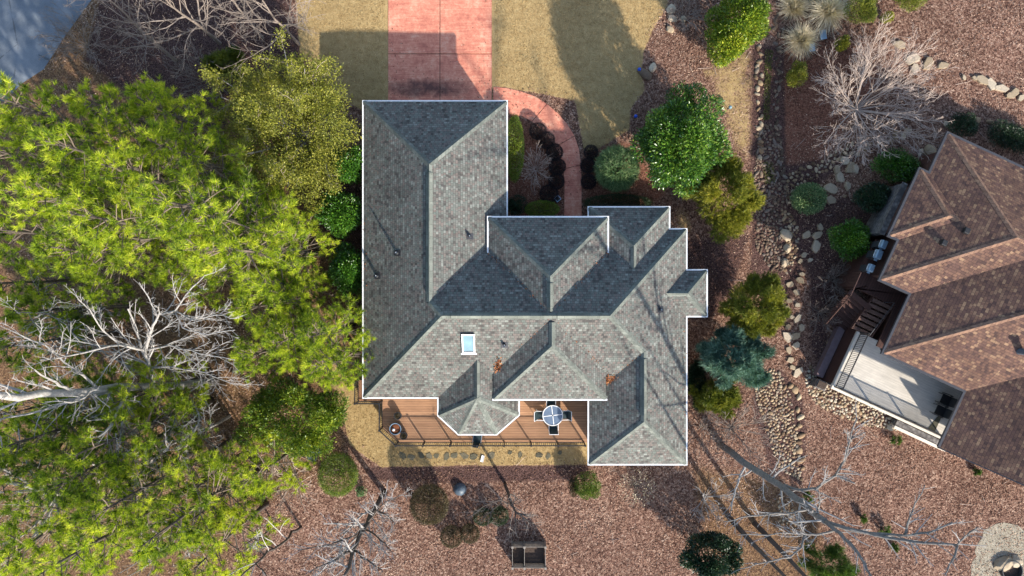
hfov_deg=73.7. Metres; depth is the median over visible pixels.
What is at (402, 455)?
slate slab
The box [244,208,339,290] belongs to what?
pine tree
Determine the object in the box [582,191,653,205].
clipped hedge
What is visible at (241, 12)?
bare tree
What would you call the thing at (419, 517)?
clipped shrub
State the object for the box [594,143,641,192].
globe shrub
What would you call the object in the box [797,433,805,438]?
river stone
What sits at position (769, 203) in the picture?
dark creek pebbles
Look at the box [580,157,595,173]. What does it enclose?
mounded shrub
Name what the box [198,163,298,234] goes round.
pine tree
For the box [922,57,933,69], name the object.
flagstone
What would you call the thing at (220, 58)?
dark juniper
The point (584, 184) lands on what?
mounded shrub
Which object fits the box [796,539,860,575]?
young pine
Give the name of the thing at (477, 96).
blown leaves
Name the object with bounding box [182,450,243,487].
thin pine trunk
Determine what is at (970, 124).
ground juniper
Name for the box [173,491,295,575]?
pine tree
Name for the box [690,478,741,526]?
bare shrub
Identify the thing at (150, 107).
pine tree
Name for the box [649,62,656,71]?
boulder
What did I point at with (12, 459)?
pine tree
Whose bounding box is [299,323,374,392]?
pine tree
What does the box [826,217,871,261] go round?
holly
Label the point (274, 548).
leaning sapling
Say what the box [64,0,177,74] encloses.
bare tree
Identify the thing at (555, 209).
clipped hedge
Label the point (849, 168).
flagstone
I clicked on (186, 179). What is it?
pine tree
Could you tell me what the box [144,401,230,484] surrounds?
bare tree
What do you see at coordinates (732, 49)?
evergreen tree
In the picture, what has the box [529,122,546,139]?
mounded shrub
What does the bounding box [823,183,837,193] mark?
flagstone
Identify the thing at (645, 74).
boulder
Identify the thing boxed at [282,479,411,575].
white bare tree
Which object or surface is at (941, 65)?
flagstone
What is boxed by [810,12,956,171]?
multi stem tree
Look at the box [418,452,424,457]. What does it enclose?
slate slab
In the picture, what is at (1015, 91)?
flagstone
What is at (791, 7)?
ornamental grass
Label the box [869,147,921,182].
evergreen shrub
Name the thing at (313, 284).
pine tree
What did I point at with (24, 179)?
pine tree
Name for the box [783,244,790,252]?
boulder
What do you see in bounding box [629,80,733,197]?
magnolia
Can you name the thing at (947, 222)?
house
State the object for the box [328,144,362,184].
holly
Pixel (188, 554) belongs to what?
bare tree
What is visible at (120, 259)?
pine tree
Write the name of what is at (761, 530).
bare tree
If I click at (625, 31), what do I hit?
dormant grass
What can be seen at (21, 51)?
road
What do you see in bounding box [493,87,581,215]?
walkway
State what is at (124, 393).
pine tree
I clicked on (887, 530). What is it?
pine seedling
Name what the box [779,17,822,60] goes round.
ornamental grass
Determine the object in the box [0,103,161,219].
pine tree
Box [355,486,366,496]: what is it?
dwarf shrub
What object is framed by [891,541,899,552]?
pine seedling
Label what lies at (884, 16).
dwarf shrub
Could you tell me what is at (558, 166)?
mounded shrub
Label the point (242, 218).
pine tree
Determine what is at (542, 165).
bare shrub
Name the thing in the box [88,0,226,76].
bare tree
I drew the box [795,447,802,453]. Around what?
river stone
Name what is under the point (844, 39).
dwarf shrub
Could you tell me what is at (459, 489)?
garden dome
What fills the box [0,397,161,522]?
pine tree
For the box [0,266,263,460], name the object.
silvery bare tree
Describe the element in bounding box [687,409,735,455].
bare shrub
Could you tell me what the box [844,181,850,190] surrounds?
flagstone
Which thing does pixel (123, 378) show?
pine tree
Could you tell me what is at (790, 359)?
stepping stone
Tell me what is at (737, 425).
bare shrub
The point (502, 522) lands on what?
clipped shrub
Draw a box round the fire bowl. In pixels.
[389,422,401,434]
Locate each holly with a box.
[313,189,361,238]
[327,240,361,296]
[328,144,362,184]
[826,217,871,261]
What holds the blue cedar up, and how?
on the ground at (738, 74)
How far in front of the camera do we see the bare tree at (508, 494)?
36.80 m
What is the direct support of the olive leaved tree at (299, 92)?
on the ground at (738, 74)
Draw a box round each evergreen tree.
[678,529,744,575]
[704,0,772,47]
[706,17,748,68]
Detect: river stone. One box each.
[791,386,798,393]
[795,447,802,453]
[796,414,804,419]
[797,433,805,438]
[797,457,805,463]
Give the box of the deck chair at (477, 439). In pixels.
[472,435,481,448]
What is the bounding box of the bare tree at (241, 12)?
[201,0,271,41]
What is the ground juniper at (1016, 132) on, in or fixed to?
on the ground at (738, 74)
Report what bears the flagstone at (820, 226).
on the ground at (738, 74)
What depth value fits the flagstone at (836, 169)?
40.12 m
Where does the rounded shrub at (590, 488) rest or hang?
on the ground at (738, 74)
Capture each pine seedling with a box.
[803,491,814,505]
[859,514,868,523]
[879,524,891,532]
[890,434,903,445]
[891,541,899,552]
[973,468,982,475]
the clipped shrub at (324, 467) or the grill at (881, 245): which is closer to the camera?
the grill at (881, 245)
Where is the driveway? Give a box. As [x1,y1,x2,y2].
[388,0,491,99]
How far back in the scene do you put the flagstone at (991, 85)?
39.28 m
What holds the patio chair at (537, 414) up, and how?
on the wooden deck at (420, 421)
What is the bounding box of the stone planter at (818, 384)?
[810,377,827,390]
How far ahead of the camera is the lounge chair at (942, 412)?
38.78 m
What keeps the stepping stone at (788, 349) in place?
on the ground at (738, 74)
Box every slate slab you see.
[399,452,405,458]
[407,454,414,459]
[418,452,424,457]
[426,453,431,458]
[444,452,449,459]
[460,452,468,458]
[470,453,477,459]
[488,452,494,458]
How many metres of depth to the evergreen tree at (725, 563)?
38.42 m
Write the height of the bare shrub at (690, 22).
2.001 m
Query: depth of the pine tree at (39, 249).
30.61 m
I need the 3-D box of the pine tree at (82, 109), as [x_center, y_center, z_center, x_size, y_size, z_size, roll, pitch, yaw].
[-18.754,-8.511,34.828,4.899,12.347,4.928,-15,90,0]
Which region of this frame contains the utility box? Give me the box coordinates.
[818,29,826,39]
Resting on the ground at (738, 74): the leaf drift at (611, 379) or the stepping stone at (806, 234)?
the stepping stone at (806, 234)
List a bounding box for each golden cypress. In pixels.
[682,150,765,245]
[717,269,791,346]
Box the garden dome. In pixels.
[453,483,465,495]
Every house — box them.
[362,100,707,465]
[866,131,1023,485]
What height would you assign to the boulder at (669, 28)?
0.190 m
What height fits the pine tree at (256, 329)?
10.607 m
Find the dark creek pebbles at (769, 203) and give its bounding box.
[754,23,789,272]
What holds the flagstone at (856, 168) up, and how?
on the ground at (738, 74)
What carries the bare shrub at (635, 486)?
on the ground at (738, 74)
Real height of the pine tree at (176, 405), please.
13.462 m
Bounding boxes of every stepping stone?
[782,332,792,339]
[786,281,793,286]
[786,346,791,353]
[787,357,793,362]
[791,332,799,339]
[792,341,799,348]
[793,289,799,295]
[793,314,801,322]
[793,367,802,377]
[795,277,803,282]
[799,324,804,331]
[802,230,810,238]
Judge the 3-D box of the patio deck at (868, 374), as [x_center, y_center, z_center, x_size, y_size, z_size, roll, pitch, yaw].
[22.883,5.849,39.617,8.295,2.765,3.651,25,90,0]
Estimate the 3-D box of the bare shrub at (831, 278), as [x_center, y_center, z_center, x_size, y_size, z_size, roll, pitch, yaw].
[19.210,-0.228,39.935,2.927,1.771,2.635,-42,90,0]
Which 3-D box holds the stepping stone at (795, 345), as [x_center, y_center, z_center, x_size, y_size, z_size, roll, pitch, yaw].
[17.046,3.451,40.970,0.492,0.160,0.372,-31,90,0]
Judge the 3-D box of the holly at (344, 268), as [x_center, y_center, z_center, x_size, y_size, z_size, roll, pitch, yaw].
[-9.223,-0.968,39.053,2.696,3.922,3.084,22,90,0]
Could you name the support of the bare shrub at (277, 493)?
on the ground at (738, 74)
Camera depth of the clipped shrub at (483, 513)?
40.27 m
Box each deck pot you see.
[394,412,401,419]
[400,432,407,439]
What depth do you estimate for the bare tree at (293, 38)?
35.67 m
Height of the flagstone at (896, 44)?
0.202 m
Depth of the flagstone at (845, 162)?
39.94 m
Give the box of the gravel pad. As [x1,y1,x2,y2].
[971,522,1023,575]
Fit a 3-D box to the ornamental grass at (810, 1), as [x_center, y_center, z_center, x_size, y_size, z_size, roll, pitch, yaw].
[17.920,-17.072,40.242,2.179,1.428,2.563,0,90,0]
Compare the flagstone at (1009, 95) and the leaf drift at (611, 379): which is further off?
the flagstone at (1009, 95)
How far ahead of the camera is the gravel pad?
40.99 m
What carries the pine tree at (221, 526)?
on the ground at (738, 74)
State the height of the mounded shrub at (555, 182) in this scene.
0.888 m
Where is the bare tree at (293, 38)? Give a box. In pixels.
[211,0,325,72]
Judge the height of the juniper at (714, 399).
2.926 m
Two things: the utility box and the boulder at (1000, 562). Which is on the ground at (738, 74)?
the utility box
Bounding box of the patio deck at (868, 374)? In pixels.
[823,331,960,437]
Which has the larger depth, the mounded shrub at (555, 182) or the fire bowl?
the mounded shrub at (555, 182)
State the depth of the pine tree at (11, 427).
34.15 m
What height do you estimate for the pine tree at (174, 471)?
14.470 m
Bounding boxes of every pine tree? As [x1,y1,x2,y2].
[0,71,178,188]
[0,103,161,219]
[0,144,182,276]
[0,186,141,283]
[0,251,135,320]
[0,274,146,346]
[0,290,120,383]
[0,362,163,472]
[0,367,98,438]
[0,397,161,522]
[0,436,193,575]
[17,456,224,575]
[22,100,218,232]
[24,359,149,438]
[27,403,201,510]
[29,216,180,312]
[48,172,228,284]
[55,365,213,476]
[60,70,196,166]
[64,418,233,546]
[73,189,216,281]
[82,130,206,243]
[97,348,209,429]
[121,78,232,163]
[125,154,299,281]
[128,437,277,566]
[133,116,262,217]
[155,244,255,313]
[166,196,310,300]
[172,457,282,539]
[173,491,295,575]
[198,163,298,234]
[215,186,309,280]
[222,256,315,340]
[229,313,310,384]
[230,427,316,500]
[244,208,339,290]
[246,250,342,317]
[260,303,346,374]
[294,293,377,372]
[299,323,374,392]
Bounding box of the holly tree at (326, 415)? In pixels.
[232,376,350,462]
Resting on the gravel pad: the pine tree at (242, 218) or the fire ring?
the fire ring
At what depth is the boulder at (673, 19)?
40.84 m
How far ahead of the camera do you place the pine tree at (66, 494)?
29.75 m
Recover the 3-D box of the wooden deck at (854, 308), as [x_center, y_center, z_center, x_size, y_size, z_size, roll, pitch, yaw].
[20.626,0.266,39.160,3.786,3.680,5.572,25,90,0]
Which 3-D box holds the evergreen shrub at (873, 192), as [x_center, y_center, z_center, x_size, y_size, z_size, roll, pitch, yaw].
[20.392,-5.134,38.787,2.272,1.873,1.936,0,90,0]
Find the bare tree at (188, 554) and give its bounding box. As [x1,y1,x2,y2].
[102,504,207,575]
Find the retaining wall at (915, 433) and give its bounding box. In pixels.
[892,419,943,450]
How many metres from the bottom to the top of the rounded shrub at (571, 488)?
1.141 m
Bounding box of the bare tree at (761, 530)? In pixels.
[752,521,806,575]
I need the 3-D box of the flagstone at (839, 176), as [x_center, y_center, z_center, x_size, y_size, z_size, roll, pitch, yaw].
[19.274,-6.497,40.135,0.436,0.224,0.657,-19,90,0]
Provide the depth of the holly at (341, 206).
38.20 m
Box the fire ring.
[999,560,1022,575]
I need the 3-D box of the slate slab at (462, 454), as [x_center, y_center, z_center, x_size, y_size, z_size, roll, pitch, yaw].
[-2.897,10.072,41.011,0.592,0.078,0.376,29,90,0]
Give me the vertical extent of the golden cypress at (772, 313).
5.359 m
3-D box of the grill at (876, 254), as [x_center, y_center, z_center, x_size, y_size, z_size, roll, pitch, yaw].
[19.981,-1.785,37.720,0.455,1.060,0.624,22,90,0]
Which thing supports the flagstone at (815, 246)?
on the ground at (738, 74)
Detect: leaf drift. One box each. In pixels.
[493,356,502,373]
[606,374,618,383]
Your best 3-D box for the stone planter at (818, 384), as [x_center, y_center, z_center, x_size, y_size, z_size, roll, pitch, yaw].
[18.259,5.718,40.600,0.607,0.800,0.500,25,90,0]
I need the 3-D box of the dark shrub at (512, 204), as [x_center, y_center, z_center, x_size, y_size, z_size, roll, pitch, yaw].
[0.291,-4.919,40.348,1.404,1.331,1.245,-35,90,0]
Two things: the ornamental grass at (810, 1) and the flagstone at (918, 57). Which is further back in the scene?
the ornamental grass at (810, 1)
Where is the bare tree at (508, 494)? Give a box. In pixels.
[461,482,543,541]
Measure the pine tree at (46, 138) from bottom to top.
15.733 m
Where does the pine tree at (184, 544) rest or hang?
on the ground at (738, 74)
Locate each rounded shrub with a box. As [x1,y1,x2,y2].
[567,475,579,497]
[572,469,600,499]
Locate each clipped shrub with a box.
[317,451,358,497]
[409,482,449,526]
[439,524,463,548]
[460,523,479,543]
[473,507,492,525]
[489,505,508,526]
[790,182,826,215]
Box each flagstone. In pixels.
[811,240,820,252]
[812,231,822,239]
[817,223,823,230]
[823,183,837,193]
[825,195,835,203]
[833,165,839,173]
[835,171,844,182]
[840,156,849,164]
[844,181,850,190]
[845,162,854,172]
[853,164,858,173]
[893,40,905,48]
[905,54,920,64]
[911,64,918,72]
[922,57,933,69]
[937,62,948,68]
[976,75,987,84]
[987,77,995,90]
[995,84,1008,91]
[1005,92,1014,98]
[1011,88,1018,96]
[1017,94,1023,101]
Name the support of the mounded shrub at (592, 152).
on the ground at (738, 74)
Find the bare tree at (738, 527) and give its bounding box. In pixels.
[727,515,816,575]
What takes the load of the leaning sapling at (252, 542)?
on the ground at (738, 74)
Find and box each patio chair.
[534,409,543,421]
[546,401,555,406]
[549,424,558,434]
[562,409,571,420]
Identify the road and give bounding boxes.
[0,0,90,100]
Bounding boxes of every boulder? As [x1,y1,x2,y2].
[637,68,651,79]
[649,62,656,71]
[666,4,675,13]
[666,25,673,32]
[668,15,676,21]
[680,15,686,22]
[780,229,792,240]
[781,258,788,266]
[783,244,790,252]
[887,423,894,430]
[924,144,936,154]
[994,556,1012,571]
[1011,555,1022,567]
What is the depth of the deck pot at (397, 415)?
39.63 m
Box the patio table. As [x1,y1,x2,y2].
[542,405,562,425]
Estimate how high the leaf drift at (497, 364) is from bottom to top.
1.516 m
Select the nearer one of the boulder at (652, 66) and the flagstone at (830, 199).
the flagstone at (830, 199)
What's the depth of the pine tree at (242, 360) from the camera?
34.58 m
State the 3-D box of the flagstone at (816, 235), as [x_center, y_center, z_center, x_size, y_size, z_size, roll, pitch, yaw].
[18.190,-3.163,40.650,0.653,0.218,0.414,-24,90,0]
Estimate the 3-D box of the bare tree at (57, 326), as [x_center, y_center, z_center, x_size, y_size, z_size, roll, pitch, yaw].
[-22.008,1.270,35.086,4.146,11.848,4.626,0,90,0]
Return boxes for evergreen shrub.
[843,0,877,24]
[850,181,891,212]
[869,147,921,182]
[893,0,928,11]
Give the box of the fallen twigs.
[9,2,1021,561]
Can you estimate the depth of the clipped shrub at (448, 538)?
40.22 m
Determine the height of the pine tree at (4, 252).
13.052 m
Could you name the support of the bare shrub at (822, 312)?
on the ground at (738, 74)
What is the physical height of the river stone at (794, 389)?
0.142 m
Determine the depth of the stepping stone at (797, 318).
40.90 m
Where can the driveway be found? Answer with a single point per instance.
(418, 26)
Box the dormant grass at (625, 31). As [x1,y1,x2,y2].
[298,0,663,466]
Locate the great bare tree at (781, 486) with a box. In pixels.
[718,396,990,575]
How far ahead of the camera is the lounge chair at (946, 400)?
38.78 m
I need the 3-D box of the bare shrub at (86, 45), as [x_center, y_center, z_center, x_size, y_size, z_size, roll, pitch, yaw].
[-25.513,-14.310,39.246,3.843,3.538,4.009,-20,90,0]
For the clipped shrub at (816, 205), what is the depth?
39.72 m
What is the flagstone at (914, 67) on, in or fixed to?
on the ground at (738, 74)
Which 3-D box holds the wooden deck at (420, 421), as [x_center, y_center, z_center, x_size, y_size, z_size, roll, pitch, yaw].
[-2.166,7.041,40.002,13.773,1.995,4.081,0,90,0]
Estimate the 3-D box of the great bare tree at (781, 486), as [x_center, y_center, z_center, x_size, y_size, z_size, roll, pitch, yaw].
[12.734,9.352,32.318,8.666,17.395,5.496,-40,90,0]
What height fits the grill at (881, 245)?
1.060 m
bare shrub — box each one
[29,1,106,72]
[162,42,226,108]
[182,423,242,478]
[264,456,317,521]
[512,141,553,193]
[619,466,656,508]
[662,0,708,30]
[669,188,682,205]
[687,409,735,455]
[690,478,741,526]
[708,395,785,478]
[806,293,842,335]
[812,259,858,300]
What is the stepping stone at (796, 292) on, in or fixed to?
on the ground at (738, 74)
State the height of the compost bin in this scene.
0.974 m
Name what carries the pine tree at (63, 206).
on the ground at (738, 74)
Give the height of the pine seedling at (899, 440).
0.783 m
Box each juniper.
[200,43,247,80]
[687,359,707,410]
[688,377,742,419]
[945,111,978,137]
[986,118,1023,155]
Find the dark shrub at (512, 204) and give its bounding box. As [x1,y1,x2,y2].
[508,194,527,215]
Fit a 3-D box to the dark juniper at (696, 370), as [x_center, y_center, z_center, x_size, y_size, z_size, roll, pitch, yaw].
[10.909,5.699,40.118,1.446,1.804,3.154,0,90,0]
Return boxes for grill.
[859,264,874,273]
[866,249,883,260]
[871,240,887,250]
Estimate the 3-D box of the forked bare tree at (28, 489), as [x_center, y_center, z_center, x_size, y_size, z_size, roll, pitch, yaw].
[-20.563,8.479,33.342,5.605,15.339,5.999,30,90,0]
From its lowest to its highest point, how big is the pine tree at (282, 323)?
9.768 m
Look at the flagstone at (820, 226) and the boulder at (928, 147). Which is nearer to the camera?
the boulder at (928, 147)
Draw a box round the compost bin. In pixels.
[511,541,546,569]
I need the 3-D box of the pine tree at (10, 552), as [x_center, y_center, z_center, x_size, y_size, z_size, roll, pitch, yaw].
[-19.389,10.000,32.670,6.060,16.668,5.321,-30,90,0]
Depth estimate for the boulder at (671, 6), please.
40.81 m
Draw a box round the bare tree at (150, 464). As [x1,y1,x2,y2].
[103,433,192,518]
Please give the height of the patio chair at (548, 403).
0.960 m
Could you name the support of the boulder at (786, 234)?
on the ground at (738, 74)
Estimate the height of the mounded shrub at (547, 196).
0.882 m
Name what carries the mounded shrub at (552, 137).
on the ground at (738, 74)
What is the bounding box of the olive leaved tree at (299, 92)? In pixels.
[192,22,362,213]
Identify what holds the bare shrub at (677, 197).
on the ground at (738, 74)
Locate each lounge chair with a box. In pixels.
[931,403,951,418]
[936,392,957,407]
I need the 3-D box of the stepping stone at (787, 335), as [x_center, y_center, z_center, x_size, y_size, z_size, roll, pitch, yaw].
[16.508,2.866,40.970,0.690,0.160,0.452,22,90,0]
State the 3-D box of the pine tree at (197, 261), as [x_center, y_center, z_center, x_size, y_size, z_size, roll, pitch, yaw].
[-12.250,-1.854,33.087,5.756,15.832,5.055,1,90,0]
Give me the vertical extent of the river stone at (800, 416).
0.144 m
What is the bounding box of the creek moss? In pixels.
[763,49,775,182]
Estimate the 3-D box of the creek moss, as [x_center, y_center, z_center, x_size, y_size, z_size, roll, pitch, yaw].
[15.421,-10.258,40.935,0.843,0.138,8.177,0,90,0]
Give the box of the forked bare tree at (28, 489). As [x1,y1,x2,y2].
[0,419,167,570]
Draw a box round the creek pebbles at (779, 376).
[755,104,920,529]
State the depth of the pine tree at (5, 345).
35.04 m
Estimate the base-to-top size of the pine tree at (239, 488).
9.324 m
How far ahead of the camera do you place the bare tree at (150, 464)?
33.07 m
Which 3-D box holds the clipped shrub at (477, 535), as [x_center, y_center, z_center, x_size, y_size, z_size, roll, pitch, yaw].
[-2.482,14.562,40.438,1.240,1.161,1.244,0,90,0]
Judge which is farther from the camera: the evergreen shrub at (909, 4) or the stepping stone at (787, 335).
the stepping stone at (787, 335)
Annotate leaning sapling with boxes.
[229,517,301,575]
[234,523,273,564]
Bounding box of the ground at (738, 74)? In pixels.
[0,0,1023,575]
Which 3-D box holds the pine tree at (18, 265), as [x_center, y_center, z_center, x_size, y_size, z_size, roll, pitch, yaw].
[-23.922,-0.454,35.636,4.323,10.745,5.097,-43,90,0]
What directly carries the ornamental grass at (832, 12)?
on the ground at (738, 74)
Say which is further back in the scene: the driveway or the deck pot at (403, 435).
the driveway
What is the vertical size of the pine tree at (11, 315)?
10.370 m
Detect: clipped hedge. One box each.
[508,113,524,181]
[524,200,558,215]
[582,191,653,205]
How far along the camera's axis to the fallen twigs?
40.94 m
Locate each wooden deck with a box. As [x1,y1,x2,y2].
[354,380,586,446]
[822,239,906,348]
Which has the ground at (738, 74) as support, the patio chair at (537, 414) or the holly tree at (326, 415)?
the holly tree at (326, 415)
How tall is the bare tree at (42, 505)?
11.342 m
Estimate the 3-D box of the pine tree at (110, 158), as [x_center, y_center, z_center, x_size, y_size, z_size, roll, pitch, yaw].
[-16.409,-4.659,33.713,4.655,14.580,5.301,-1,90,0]
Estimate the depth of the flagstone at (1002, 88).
39.27 m
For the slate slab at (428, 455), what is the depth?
40.97 m
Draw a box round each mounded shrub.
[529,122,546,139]
[537,131,554,148]
[539,184,558,202]
[545,143,563,160]
[548,157,565,175]
[548,173,564,188]
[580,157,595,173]
[580,173,596,189]
[583,144,598,159]
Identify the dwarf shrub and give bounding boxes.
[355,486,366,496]
[786,59,808,87]
[834,34,849,51]
[880,10,894,23]
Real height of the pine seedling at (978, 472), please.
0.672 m
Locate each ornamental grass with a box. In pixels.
[777,0,809,23]
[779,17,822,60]
[798,0,828,18]
[801,0,856,39]
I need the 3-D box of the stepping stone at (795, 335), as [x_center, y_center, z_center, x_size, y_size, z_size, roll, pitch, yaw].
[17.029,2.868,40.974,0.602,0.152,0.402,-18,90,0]
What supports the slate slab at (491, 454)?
on the ground at (738, 74)
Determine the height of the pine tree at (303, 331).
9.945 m
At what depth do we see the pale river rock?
40.96 m
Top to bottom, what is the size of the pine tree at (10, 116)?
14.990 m
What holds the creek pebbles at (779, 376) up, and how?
on the ground at (738, 74)
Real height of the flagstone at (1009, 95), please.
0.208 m
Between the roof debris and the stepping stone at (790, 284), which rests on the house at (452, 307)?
the roof debris
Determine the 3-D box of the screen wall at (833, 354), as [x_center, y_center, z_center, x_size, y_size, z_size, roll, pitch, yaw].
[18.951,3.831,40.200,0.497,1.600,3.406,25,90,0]
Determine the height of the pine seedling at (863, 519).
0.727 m
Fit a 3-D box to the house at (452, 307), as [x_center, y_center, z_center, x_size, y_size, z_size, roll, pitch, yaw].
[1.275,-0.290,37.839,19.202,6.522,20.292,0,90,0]
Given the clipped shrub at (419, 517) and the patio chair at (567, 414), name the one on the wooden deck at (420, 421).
the patio chair at (567, 414)
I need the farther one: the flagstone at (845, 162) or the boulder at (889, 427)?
the boulder at (889, 427)
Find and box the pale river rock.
[805,369,898,430]
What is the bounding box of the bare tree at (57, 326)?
[0,269,120,360]
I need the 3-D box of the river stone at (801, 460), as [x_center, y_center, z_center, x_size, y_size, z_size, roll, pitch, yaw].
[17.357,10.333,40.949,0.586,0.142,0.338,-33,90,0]
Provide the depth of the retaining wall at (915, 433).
40.58 m
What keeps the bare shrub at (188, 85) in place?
on the ground at (738, 74)
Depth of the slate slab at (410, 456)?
40.97 m
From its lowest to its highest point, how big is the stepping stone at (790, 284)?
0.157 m
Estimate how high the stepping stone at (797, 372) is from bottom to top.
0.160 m
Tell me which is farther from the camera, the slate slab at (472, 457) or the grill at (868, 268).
the slate slab at (472, 457)
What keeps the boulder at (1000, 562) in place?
on the gravel pad
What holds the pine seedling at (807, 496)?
on the ground at (738, 74)
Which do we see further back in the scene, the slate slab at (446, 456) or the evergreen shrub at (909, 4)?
the slate slab at (446, 456)
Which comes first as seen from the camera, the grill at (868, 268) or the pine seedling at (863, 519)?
the grill at (868, 268)
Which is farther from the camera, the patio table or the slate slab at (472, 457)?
the slate slab at (472, 457)
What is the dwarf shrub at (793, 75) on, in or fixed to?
on the ground at (738, 74)
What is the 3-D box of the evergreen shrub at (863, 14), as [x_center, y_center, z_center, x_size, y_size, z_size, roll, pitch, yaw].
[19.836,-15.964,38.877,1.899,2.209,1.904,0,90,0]
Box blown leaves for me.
[388,0,580,203]
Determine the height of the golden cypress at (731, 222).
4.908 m
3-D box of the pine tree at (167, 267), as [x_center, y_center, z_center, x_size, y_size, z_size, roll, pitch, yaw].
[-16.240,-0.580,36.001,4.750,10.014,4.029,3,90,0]
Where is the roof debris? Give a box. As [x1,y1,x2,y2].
[364,219,686,450]
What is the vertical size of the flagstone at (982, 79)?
0.208 m
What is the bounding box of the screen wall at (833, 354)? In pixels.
[813,326,855,382]
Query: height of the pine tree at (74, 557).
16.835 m
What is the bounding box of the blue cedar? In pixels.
[693,323,776,391]
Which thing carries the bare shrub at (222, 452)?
on the ground at (738, 74)
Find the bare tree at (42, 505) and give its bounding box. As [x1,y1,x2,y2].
[1,429,114,528]
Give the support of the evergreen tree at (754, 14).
on the ground at (738, 74)
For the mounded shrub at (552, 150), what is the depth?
40.44 m
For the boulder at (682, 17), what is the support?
on the ground at (738, 74)
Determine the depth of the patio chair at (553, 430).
39.49 m
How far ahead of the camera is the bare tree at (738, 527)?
36.62 m
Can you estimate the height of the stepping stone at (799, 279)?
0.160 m
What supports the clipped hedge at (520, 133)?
on the ground at (738, 74)
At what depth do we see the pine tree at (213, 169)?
31.90 m
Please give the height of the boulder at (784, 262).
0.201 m
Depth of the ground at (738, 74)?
41.00 m
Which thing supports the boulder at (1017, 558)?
on the gravel pad
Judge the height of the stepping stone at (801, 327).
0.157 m

